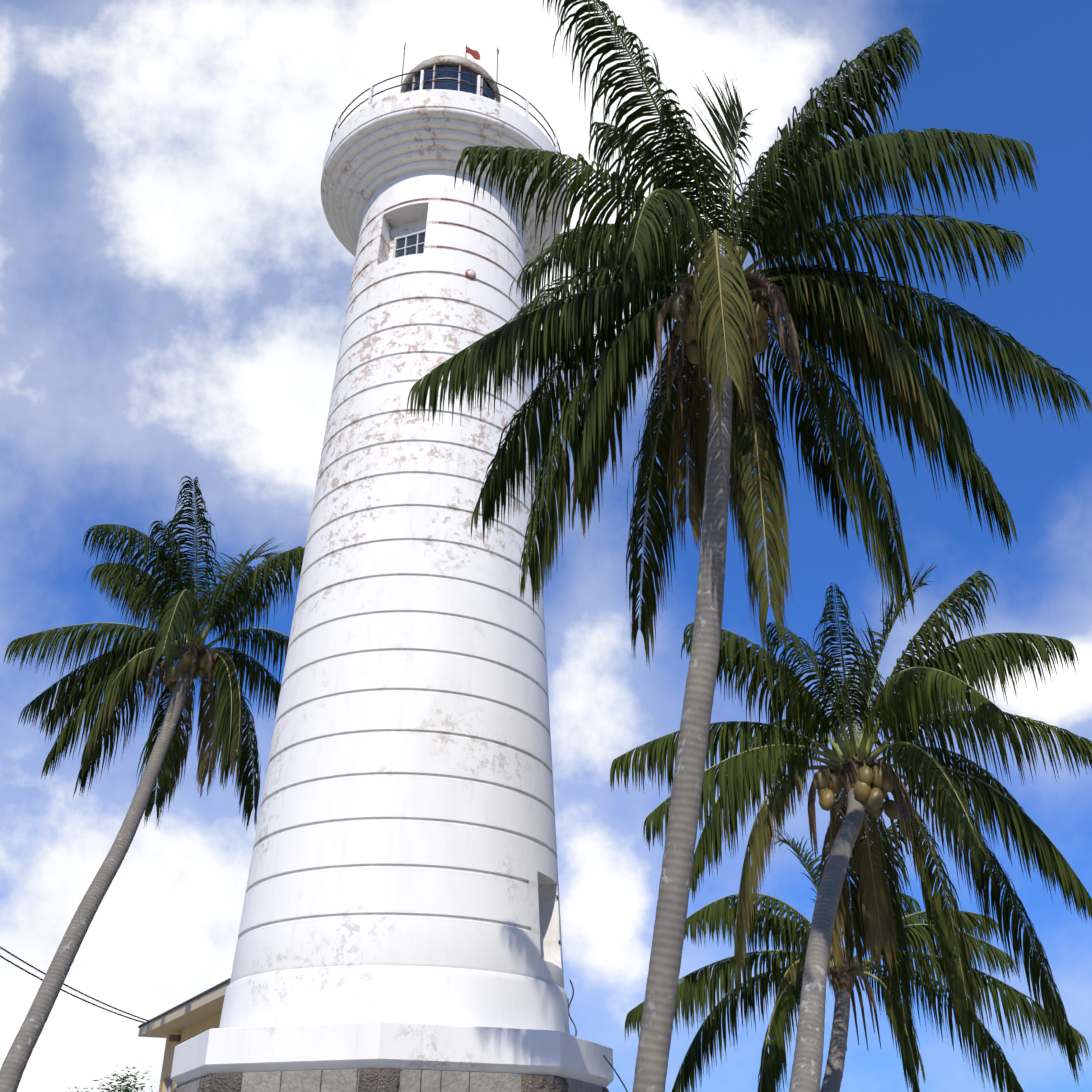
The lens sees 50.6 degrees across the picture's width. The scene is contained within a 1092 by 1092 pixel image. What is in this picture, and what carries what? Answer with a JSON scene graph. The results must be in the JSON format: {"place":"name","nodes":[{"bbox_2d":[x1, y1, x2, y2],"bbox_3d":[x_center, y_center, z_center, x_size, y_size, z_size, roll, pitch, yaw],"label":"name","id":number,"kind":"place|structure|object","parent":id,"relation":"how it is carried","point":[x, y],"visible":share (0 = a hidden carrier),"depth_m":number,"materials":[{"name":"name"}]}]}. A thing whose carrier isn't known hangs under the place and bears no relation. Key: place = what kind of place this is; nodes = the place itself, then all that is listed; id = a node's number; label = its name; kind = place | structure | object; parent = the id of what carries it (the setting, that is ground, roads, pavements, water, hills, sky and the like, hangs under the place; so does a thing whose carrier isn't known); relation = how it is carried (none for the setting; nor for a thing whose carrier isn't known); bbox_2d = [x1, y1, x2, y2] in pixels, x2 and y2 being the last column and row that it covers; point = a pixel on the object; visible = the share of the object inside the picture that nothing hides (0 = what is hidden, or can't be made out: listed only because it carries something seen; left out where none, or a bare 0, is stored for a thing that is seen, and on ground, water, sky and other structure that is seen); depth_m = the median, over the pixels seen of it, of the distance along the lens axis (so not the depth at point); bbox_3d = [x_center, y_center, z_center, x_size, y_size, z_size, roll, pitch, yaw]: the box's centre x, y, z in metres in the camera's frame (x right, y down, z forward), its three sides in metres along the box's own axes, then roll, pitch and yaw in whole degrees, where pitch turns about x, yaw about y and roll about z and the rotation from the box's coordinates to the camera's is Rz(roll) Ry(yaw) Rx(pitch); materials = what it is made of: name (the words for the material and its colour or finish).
{"place":"outdoors","nodes":[
{"label":"outdoors","id":0,"kind":"place"},
{"bbox_2d":[169,1035,179,1041],"bbox_3d":[-8.744,11.591,27.215,0.220,0.140,0.160,3,-29,-6],"label":"vent","id":1,"kind":"object","parent":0,"point":[174,1038],"visible":0.86,"depth_m":27.15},
{"bbox_2d":[171,43,627,1091],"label":"lighthouse","id":2,"kind":"object","parent":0,"point":[399,929],"visible":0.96,"depth_m":18.60,"materials":[{"name":"white paint"}]},
{"bbox_2d":[0,0,1091,1091],"label":"sky","id":3,"kind":"structure","parent":0,"point":[175,277],"materials":[{"name":"blue"}]},
{"label":"ground","id":4,"kind":"structure","parent":0,"visible":0},
{"bbox_2d":[69,1066,152,1091],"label":"tree","id":5,"kind":"object","parent":4,"relation":"on","point":[120,1088],"visible":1,"depth_m":77.98,"materials":[{"name":"green plant"}]},
{"bbox_2d":[0,476,304,1091],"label":"palm","id":6,"kind":"object","parent":4,"relation":"on","point":[228,713],"visible":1,"depth_m":24.95,"materials":[{"name":"green plant"}]},
{"bbox_2d":[159,1012,221,1091],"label":"building walls","id":7,"kind":"structure","parent":4,"relation":"on","point":[192,1031],"depth_m":27.14,"materials":[{"name":"beige paint"}]},
{"bbox_2d":[165,1077,171,1091],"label":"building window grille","id":8,"kind":"object","parent":7,"relation":"attached to","point":[169,1083],"visible":0.25,"depth_m":27.55,"materials":[{"name":"grey metal"}]},
{"bbox_2d":[138,982,568,1037],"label":"roof soffit","id":9,"kind":"structure","parent":7,"relation":"on","point":[203,1007],"depth_m":25.22,"materials":[{"name":"beige paint"}]},
{"bbox_2d":[138,978,568,1027],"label":"roof","id":10,"kind":"structure","parent":9,"relation":"attached to","point":[189,1000],"depth_m":24.58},
{"bbox_2d":[0,946,148,1022],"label":"overhead cables","id":11,"kind":"object","parent":10,"relation":"attached to","point":[13,955],"visible":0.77,"depth_m":24.99,"materials":[{"name":"black rubber"}]},
{"bbox_2d":[407,0,1091,1091],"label":"tall palm","id":12,"kind":"object","parent":4,"relation":"on","point":[723,310],"visible":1,"depth_m":12.46,"materials":[{"name":"green plant"}]},
{"bbox_2d":[610,564,1091,1091],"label":"leaning palm","id":13,"kind":"object","parent":4,"relation":"on","point":[856,778],"visible":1,"depth_m":17.69,"materials":[{"name":"green plant"}]},
{"bbox_2d":[625,818,1089,1091],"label":"palm","id":14,"kind":"object","parent":4,"relation":"on","point":[693,987],"visible":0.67,"depth_m":22.33,"materials":[{"name":"green plant"}]}
]}

